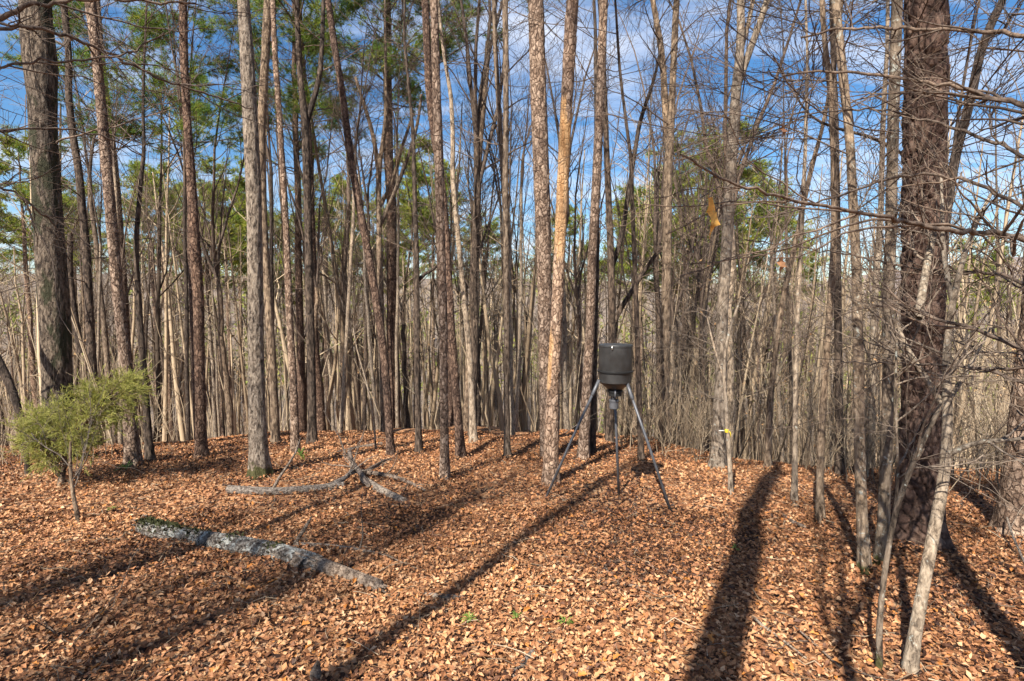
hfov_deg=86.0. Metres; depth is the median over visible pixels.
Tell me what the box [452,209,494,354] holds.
bare tree
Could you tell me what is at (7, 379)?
leaning tree
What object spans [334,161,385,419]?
bare tree
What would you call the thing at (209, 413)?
bare tree
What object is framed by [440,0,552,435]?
bare tree
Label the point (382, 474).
fallen branch
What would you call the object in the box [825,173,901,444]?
bare tree
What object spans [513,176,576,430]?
bare tree
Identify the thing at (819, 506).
hardwood tree
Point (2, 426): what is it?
bare tree
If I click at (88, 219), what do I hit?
bare tree
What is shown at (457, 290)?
bare tree
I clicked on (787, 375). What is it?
bare tree
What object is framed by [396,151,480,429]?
pine tree
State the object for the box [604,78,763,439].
bare tree
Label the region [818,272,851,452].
bare tree
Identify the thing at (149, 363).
bare tree
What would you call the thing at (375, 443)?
sapling
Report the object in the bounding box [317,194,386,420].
bare tree
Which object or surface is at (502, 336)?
bare tree
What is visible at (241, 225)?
pine tree
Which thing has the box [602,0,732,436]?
bare tree
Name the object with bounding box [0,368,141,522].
sapling
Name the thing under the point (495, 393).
bare tree
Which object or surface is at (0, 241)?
bare tree
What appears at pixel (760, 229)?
pine tree
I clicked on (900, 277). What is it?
bare tree
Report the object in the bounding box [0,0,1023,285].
sky
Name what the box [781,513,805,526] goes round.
stick
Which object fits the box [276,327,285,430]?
bare tree
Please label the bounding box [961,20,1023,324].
bare tree
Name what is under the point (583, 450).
pine tree
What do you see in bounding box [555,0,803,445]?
hardwood tree
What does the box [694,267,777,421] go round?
bare tree
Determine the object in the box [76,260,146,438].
bare tree
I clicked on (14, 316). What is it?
bare tree
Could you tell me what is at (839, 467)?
hardwood tree
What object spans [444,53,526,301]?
bare tree
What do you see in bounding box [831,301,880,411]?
bare tree
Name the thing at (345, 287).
bare tree
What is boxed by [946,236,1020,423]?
tree
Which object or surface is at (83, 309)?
bare tree
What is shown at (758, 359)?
bare tree
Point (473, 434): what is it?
hardwood tree
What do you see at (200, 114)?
pine tree
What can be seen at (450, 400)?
pine tree
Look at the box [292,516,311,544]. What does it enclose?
stick
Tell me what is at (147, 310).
bare tree
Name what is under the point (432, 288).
bare tree
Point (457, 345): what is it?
bare tree
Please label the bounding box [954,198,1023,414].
bare tree
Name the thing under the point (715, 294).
pine tree
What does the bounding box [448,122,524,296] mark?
bare tree
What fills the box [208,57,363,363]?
bare tree
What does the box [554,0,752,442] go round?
hardwood tree
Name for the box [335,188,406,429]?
pine tree
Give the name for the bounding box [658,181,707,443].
bare tree
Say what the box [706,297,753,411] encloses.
bare tree
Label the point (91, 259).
bare tree
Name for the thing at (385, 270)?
bare tree
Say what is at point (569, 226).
pine tree
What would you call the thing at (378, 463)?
fallen branch
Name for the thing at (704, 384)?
bare tree
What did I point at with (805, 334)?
bare tree
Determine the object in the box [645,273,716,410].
bare tree
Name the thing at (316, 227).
pine tree
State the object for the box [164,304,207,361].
bare tree
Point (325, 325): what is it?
bare tree
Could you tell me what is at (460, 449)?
pine tree
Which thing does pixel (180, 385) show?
bare tree
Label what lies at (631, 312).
bare tree
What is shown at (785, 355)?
bare tree
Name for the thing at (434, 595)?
stick
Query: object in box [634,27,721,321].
bare tree
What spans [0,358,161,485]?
cedar sapling
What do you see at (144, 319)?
bare tree
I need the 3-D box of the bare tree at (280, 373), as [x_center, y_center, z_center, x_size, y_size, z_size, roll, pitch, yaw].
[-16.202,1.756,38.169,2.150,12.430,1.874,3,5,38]
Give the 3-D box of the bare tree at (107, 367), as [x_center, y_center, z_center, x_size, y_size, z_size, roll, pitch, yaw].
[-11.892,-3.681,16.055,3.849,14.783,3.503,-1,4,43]
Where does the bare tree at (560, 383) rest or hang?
on the ground
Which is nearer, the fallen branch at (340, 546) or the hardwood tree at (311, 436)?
the fallen branch at (340, 546)
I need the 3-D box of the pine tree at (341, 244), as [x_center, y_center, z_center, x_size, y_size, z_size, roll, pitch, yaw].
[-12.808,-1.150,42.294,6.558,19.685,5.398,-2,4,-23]
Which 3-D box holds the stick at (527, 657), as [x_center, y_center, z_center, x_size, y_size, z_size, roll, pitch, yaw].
[0.125,1.914,3.380,0.043,0.064,0.600,2,4,26]
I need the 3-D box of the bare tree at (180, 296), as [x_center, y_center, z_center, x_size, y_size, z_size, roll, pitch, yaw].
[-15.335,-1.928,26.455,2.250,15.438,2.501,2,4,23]
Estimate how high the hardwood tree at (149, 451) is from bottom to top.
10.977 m
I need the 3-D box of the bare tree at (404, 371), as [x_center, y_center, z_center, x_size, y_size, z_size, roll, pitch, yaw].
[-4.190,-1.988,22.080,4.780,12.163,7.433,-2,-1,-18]
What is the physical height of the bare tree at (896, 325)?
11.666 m
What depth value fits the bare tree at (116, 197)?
12.24 m
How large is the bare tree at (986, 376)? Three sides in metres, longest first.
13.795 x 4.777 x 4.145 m
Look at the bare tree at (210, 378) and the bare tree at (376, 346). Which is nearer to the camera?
the bare tree at (376, 346)
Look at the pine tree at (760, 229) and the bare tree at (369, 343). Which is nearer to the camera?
the bare tree at (369, 343)
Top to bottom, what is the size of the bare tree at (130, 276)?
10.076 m
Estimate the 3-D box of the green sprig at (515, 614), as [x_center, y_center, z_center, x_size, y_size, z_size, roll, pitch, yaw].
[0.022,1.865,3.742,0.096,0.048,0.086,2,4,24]
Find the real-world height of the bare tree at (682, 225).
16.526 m
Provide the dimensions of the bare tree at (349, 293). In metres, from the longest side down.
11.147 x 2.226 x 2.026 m
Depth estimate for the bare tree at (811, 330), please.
32.86 m
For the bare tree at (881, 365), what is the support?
on the ground
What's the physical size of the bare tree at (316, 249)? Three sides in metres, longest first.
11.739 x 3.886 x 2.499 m
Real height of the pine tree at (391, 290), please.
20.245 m
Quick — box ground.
[0,273,1023,680]
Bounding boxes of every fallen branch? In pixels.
[225,438,344,494]
[294,493,434,572]
[312,436,390,491]
[322,411,372,487]
[336,442,382,451]
[355,453,428,492]
[359,477,407,503]
[365,450,398,469]
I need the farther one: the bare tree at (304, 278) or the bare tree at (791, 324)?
the bare tree at (304, 278)
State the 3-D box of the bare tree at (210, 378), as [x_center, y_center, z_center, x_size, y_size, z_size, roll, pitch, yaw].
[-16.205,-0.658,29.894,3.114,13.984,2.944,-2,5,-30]
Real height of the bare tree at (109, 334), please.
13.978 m
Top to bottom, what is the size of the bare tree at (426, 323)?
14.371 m
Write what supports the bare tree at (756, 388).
on the ground
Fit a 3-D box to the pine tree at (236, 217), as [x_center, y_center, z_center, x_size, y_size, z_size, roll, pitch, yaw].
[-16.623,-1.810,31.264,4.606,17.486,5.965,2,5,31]
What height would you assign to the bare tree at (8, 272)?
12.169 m
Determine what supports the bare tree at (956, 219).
on the ground
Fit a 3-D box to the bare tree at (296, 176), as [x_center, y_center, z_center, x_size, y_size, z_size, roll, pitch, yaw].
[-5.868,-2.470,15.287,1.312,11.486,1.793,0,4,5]
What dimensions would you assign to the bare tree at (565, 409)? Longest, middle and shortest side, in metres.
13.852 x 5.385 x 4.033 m
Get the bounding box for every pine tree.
[0,0,208,437]
[0,133,90,418]
[0,180,94,349]
[3,0,305,459]
[7,178,129,398]
[57,0,274,439]
[85,1,143,466]
[101,159,206,403]
[104,180,209,440]
[169,154,246,419]
[172,175,268,437]
[173,187,268,434]
[208,0,379,432]
[212,0,399,431]
[220,204,303,411]
[244,208,304,429]
[270,0,300,453]
[274,169,373,430]
[277,0,487,427]
[302,194,372,385]
[316,0,561,425]
[325,0,395,455]
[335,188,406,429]
[370,134,464,427]
[374,198,431,360]
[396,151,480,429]
[421,0,466,458]
[430,0,450,479]
[452,210,519,370]
[528,0,551,456]
[529,204,588,317]
[540,0,578,486]
[575,0,607,459]
[577,183,702,433]
[599,184,679,383]
[616,124,751,365]
[619,176,708,336]
[659,115,797,314]
[661,215,763,428]
[691,163,794,455]
[740,209,829,445]
[890,0,955,553]
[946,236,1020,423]
[987,270,1023,540]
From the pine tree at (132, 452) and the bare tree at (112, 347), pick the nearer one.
the pine tree at (132, 452)
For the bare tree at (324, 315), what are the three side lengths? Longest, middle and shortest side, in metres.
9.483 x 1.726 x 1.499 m
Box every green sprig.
[116,461,133,469]
[297,447,305,459]
[460,611,477,623]
[510,611,521,617]
[557,616,574,624]
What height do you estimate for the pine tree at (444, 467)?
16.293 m
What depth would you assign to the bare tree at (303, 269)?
33.72 m
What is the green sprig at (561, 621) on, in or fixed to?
on the ground
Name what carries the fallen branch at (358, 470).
on the ground
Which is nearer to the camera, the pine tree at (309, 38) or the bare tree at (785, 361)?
the pine tree at (309, 38)
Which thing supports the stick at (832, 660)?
on the ground
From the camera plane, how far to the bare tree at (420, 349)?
33.34 m
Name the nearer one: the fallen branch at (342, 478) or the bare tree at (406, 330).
the fallen branch at (342, 478)
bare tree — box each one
[0,13,25,445]
[0,101,38,446]
[0,244,31,361]
[0,262,35,407]
[0,274,29,428]
[3,259,35,444]
[10,0,171,443]
[57,0,295,436]
[58,101,136,380]
[59,18,160,444]
[63,153,107,421]
[63,186,131,359]
[64,180,102,428]
[66,225,129,427]
[73,212,122,382]
[74,249,112,441]
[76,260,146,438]
[82,313,168,395]
[90,136,182,370]
[92,191,183,373]
[92,266,176,384]
[104,277,131,383]
[120,186,178,442]
[123,109,238,440]
[123,129,242,437]
[125,174,157,344]
[133,198,225,440]
[135,0,219,440]
[135,334,169,421]
[147,164,218,437]
[150,266,188,405]
[154,222,230,439]
[162,284,180,438]
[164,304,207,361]
[166,148,207,439]
[182,212,237,410]
[193,0,312,345]
[196,180,232,436]
[206,326,230,435]
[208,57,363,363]
[213,272,264,376]
[228,189,294,376]
[232,348,245,418]
[242,192,361,395]
[263,285,285,429]
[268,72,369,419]
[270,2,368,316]
[274,39,329,294]
[274,156,351,430]
[275,181,344,416]
[276,207,361,330]
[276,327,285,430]
[291,228,340,346]
[300,160,377,429]
[305,41,392,429]
[307,59,421,429]
[313,50,408,430]
[314,0,400,432]
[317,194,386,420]
[318,247,333,386]
[318,261,339,368]
[328,234,378,402]
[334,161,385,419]
[335,184,421,333]
[338,189,422,382]
[340,264,368,390]
[341,205,386,408]
[342,136,465,427]
[350,0,423,427]
[356,189,385,378]
[365,172,403,402]
[372,0,583,436]
[374,113,516,429]
[384,277,412,422]
[399,266,427,378]
[399,284,438,398]
[401,187,468,379]
[410,267,438,398]
[428,0,553,430]
[431,184,499,395]
[438,297,463,397]
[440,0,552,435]
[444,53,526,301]
[445,51,548,426]
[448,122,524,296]
[450,200,487,385]
[452,81,502,427]
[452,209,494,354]
[453,235,481,327]
[463,225,525,426]
[480,273,512,426]
[484,85,537,377]
[488,42,658,400]
[490,26,561,431]
[493,276,503,373]
[496,259,537,425]
[501,231,554,382]
[509,0,639,429]
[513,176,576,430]
[522,237,572,293]
[531,169,572,426]
[532,330,538,407]
[536,321,575,428]
[550,164,604,429]
[561,225,626,404]
[568,232,628,393]
[570,288,583,399]
[573,268,586,421]
[579,94,672,434]
[597,190,679,433]
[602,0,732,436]
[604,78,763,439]
[613,0,884,456]
[616,275,651,424]
[632,38,722,446]
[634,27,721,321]
[637,29,797,450]
[642,218,719,443]
[645,19,764,451]
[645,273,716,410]
[645,312,655,414]
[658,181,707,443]
[672,49,802,448]
[678,3,756,364]
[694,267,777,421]
[706,189,825,457]
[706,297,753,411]
[710,248,759,396]
[717,234,791,441]
[738,264,786,459]
[739,265,833,461]
[740,83,821,461]
[748,234,827,454]
[748,302,776,422]
[753,0,858,463]
[760,230,832,423]
[765,271,806,433]
[771,243,850,414]
[776,307,808,457]
[781,150,861,421]
[793,248,827,409]
[799,278,824,420]
[808,352,833,416]
[810,335,847,441]
[812,324,863,430]
[813,304,852,463]
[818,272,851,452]
[824,311,852,446]
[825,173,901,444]
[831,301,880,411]
[843,305,869,464]
[844,321,898,455]
[845,168,885,448]
[851,331,897,390]
[865,127,988,448]
[873,235,946,397]
[879,223,901,441]
[881,147,989,394]
[884,171,969,346]
[953,323,1009,451]
[953,337,973,430]
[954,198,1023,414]
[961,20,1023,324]
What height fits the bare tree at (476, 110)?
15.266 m
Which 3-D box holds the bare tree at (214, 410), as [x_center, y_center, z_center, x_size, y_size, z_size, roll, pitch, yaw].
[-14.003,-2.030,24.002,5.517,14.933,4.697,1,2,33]
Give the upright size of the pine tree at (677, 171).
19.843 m
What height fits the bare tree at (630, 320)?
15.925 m
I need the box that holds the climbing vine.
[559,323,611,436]
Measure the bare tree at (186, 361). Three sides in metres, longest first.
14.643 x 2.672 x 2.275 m
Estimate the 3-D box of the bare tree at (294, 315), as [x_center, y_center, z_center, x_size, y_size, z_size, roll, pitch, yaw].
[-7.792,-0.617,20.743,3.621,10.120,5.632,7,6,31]
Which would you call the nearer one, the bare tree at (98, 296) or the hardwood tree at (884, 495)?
the hardwood tree at (884, 495)
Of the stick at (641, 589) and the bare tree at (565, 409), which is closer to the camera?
the stick at (641, 589)
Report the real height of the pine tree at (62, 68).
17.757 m
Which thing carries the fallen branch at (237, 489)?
on the ground
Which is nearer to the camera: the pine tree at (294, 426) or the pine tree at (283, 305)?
the pine tree at (294, 426)
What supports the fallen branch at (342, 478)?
on the ground
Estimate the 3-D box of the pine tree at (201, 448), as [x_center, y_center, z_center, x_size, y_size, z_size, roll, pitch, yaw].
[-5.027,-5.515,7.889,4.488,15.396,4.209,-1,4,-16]
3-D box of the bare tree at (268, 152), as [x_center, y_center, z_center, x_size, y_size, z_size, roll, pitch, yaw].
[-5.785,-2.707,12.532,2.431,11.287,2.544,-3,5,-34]
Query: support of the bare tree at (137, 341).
on the ground
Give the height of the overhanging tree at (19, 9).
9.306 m
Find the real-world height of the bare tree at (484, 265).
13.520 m
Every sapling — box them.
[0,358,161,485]
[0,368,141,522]
[338,270,393,449]
[604,237,877,494]
[658,0,1023,676]
[738,174,1023,672]
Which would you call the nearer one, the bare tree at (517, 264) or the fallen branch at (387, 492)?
the fallen branch at (387, 492)
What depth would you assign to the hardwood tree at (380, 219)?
12.65 m
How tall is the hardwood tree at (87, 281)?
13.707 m
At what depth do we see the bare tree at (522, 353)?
31.81 m
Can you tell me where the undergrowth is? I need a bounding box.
[0,194,1020,492]
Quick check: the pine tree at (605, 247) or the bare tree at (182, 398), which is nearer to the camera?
the bare tree at (182, 398)
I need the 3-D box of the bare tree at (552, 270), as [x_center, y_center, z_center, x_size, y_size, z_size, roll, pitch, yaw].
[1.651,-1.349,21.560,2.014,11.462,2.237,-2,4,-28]
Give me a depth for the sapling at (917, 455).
3.03 m
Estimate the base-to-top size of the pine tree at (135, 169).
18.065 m
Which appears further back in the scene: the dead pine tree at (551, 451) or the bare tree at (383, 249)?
the bare tree at (383, 249)
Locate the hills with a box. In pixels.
[808,257,1021,294]
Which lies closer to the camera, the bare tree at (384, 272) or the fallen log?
the fallen log
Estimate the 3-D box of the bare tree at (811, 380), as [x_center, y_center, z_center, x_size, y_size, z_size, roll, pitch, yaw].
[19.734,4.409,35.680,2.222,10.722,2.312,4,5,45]
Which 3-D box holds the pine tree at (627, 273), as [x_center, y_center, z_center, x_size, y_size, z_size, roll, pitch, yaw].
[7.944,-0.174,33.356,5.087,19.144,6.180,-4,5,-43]
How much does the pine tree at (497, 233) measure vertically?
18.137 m
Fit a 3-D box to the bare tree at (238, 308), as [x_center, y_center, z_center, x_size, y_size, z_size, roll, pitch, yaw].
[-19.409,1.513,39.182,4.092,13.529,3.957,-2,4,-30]
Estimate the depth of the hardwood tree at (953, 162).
5.99 m
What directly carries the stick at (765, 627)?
on the ground
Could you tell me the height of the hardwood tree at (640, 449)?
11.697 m
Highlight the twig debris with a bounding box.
[0,435,1023,680]
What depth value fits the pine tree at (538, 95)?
8.46 m
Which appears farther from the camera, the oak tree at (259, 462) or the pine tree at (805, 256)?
the pine tree at (805, 256)
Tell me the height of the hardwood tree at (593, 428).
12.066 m
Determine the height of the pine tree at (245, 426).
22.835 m
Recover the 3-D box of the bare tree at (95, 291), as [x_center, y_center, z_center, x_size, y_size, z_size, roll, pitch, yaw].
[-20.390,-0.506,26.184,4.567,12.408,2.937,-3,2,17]
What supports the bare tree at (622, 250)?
on the ground
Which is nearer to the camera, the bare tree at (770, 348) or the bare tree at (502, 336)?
the bare tree at (770, 348)
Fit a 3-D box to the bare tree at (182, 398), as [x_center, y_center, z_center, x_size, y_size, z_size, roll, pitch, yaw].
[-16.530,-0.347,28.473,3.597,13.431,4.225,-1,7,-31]
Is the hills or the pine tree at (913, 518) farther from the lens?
the hills
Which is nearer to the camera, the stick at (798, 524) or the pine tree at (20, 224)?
the stick at (798, 524)
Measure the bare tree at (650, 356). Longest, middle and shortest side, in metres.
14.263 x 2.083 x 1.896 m
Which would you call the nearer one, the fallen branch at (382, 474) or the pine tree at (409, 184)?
the fallen branch at (382, 474)
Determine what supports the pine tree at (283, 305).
on the ground
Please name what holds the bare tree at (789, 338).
on the ground
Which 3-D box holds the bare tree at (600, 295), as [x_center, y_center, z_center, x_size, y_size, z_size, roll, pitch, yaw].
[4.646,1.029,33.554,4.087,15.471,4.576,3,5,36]
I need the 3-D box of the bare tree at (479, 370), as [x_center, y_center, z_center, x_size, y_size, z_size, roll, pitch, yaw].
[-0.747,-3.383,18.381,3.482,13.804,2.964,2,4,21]
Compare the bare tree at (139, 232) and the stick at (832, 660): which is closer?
the stick at (832, 660)
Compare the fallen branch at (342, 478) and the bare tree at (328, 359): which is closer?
the fallen branch at (342, 478)
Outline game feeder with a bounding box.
[546,343,671,511]
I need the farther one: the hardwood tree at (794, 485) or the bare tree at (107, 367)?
the bare tree at (107, 367)
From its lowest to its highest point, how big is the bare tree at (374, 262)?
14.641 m
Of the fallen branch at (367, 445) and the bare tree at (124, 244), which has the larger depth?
the bare tree at (124, 244)
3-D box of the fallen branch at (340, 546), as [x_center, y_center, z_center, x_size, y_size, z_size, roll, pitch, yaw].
[-1.270,1.604,4.802,1.428,0.633,0.221,1,4,19]
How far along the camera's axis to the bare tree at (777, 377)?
12.50 m
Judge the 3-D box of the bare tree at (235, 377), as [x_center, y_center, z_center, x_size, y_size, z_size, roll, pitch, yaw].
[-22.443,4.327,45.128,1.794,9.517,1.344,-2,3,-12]
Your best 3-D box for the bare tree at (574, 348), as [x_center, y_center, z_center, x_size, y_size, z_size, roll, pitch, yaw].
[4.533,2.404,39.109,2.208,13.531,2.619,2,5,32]
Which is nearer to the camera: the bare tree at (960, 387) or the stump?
the stump
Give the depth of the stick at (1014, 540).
4.88 m
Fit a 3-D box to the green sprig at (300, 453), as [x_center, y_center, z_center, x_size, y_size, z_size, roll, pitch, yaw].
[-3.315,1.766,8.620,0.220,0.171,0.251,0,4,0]
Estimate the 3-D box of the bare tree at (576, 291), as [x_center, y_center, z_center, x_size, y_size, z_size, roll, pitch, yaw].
[1.879,-2.461,16.776,5.734,11.848,3.687,-1,2,8]
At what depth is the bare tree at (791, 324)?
17.16 m
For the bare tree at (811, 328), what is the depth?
28.22 m
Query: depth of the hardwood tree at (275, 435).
10.07 m
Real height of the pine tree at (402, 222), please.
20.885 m
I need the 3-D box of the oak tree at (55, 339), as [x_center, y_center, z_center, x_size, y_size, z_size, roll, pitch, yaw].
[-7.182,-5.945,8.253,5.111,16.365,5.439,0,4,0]
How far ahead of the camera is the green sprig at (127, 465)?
7.92 m
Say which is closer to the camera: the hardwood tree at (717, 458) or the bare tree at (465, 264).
the hardwood tree at (717, 458)
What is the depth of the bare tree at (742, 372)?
19.34 m
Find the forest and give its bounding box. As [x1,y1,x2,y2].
[0,8,1023,468]
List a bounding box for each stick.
[23,525,153,657]
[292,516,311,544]
[423,592,464,599]
[511,631,551,676]
[604,563,683,608]
[702,616,806,658]
[765,625,899,680]
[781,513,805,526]
[1006,505,1023,562]
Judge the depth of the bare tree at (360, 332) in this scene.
27.32 m
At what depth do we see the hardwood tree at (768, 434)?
8.22 m
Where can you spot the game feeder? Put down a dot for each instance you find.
(615, 370)
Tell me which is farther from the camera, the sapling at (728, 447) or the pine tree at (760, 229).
the pine tree at (760, 229)
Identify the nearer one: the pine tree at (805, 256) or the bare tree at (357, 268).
the bare tree at (357, 268)
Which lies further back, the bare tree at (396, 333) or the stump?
the bare tree at (396, 333)
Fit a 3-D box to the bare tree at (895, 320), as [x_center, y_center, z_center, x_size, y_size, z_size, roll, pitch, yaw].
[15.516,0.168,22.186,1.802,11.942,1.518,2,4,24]
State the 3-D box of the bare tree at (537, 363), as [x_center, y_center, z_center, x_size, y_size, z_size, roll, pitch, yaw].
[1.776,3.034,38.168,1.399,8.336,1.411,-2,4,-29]
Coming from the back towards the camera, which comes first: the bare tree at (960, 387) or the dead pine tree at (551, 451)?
the bare tree at (960, 387)
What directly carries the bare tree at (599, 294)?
on the ground
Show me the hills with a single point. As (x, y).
(1014, 258)
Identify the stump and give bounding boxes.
[310,660,320,680]
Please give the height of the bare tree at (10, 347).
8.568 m
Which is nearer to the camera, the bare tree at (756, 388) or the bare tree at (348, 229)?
the bare tree at (348, 229)
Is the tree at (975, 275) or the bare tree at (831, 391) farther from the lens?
the tree at (975, 275)
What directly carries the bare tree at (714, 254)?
on the ground
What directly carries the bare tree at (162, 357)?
on the ground
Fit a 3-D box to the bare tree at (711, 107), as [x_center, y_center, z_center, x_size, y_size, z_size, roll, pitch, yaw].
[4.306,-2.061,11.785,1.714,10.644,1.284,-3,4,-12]
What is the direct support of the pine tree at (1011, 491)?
on the ground
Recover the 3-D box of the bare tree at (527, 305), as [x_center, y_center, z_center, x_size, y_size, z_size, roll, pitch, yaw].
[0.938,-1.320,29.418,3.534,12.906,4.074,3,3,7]
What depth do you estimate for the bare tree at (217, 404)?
16.01 m
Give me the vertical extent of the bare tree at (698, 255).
13.032 m
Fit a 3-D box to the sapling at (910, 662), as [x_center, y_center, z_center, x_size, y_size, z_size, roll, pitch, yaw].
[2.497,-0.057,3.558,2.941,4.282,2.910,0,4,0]
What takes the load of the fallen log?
on the ground
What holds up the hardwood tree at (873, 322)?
on the ground
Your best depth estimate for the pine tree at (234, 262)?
39.40 m
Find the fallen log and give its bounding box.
[131,513,387,592]
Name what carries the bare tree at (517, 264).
on the ground
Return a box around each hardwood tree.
[0,0,212,445]
[0,0,277,460]
[223,0,411,444]
[252,0,324,443]
[296,0,481,431]
[312,0,529,454]
[329,0,557,443]
[381,0,563,459]
[490,0,740,462]
[493,0,639,455]
[533,0,1023,523]
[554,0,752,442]
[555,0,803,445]
[557,0,1017,506]
[598,0,1023,574]
[604,0,858,469]
[651,0,1023,290]
[668,0,1023,564]
[669,0,1019,470]
[741,0,1008,477]
[784,0,983,468]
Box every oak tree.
[0,0,203,462]
[237,0,275,479]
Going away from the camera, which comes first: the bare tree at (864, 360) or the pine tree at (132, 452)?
the pine tree at (132, 452)
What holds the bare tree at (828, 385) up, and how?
on the ground
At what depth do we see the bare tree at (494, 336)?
28.68 m
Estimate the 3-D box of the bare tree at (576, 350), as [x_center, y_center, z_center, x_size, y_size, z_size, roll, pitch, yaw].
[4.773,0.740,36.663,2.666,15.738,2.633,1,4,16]
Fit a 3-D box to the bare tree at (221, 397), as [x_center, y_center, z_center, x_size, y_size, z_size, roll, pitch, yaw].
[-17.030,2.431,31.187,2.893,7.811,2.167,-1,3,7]
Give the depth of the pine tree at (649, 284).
35.49 m
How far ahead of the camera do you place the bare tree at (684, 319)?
25.81 m
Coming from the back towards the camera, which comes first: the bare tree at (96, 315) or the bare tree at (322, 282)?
the bare tree at (322, 282)
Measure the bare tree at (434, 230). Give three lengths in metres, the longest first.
15.393 x 7.767 x 5.816 m
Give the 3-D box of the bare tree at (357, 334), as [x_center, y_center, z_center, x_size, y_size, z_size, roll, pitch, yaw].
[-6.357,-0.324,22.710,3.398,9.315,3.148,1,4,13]
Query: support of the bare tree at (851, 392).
on the ground
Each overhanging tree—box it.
[0,0,315,345]
[592,0,1023,428]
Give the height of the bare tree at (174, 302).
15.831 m
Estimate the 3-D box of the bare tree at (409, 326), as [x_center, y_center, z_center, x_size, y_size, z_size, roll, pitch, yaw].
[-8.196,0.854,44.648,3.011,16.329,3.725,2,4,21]
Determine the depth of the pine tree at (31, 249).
39.87 m
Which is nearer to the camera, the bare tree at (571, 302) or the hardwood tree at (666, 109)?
the hardwood tree at (666, 109)
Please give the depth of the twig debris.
4.58 m
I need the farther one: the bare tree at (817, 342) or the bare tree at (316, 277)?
the bare tree at (817, 342)
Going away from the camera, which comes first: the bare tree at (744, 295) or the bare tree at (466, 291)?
the bare tree at (466, 291)
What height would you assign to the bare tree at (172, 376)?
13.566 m
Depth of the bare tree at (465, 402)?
13.60 m
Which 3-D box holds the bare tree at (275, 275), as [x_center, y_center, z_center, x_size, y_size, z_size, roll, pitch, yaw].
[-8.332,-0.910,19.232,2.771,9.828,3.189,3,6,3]
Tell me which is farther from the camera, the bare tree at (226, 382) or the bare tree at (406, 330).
the bare tree at (406, 330)
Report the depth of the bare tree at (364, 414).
14.00 m
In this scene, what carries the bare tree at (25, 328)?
on the ground
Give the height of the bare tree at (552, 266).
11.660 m
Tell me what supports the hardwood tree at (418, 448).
on the ground
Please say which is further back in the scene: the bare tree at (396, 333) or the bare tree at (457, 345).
the bare tree at (457, 345)
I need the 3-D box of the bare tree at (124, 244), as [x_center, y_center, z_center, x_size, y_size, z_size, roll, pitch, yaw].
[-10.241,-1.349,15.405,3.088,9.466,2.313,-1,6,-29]
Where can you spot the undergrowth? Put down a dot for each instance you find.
(990, 424)
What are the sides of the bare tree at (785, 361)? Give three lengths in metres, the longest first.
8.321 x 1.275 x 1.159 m
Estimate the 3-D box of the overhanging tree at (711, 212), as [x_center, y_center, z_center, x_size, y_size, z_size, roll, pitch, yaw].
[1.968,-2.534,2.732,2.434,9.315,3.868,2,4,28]
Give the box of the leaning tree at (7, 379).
[0,257,30,474]
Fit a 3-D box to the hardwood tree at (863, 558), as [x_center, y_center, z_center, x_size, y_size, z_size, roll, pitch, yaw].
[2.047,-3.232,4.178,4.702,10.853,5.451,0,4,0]
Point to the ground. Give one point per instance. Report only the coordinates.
(488, 661)
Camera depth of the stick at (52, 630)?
3.40 m
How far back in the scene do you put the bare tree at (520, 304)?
14.47 m
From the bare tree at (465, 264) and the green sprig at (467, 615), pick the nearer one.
the green sprig at (467, 615)
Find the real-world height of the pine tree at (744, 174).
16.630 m
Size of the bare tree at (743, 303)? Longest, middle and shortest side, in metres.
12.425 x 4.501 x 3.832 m
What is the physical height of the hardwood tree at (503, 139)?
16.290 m
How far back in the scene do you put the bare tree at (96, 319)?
33.36 m
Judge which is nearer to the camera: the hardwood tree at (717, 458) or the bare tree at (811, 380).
the hardwood tree at (717, 458)
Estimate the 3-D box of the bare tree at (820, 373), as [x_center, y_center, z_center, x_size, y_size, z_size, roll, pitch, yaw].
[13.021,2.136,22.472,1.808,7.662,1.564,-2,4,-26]
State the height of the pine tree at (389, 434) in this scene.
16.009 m
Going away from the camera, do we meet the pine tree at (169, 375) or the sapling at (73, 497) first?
the sapling at (73, 497)
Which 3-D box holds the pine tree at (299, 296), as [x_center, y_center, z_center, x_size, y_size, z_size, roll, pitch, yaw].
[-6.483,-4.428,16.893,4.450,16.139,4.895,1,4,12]
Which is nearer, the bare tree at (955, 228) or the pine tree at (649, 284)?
the bare tree at (955, 228)
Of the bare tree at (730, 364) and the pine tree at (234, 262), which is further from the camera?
the pine tree at (234, 262)
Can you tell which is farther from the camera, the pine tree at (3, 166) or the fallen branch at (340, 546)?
the pine tree at (3, 166)
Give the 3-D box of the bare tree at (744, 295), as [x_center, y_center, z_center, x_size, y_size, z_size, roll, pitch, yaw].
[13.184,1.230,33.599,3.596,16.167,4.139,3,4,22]
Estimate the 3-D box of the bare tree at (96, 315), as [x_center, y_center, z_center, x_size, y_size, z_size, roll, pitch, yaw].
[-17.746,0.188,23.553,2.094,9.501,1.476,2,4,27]
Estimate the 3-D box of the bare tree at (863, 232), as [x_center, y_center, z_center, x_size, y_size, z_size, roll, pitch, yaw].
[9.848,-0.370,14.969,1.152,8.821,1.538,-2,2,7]
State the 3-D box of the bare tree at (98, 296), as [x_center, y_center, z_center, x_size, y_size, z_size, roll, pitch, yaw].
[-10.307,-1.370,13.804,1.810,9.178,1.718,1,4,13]
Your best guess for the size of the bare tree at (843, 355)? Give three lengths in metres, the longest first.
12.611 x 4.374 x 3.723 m

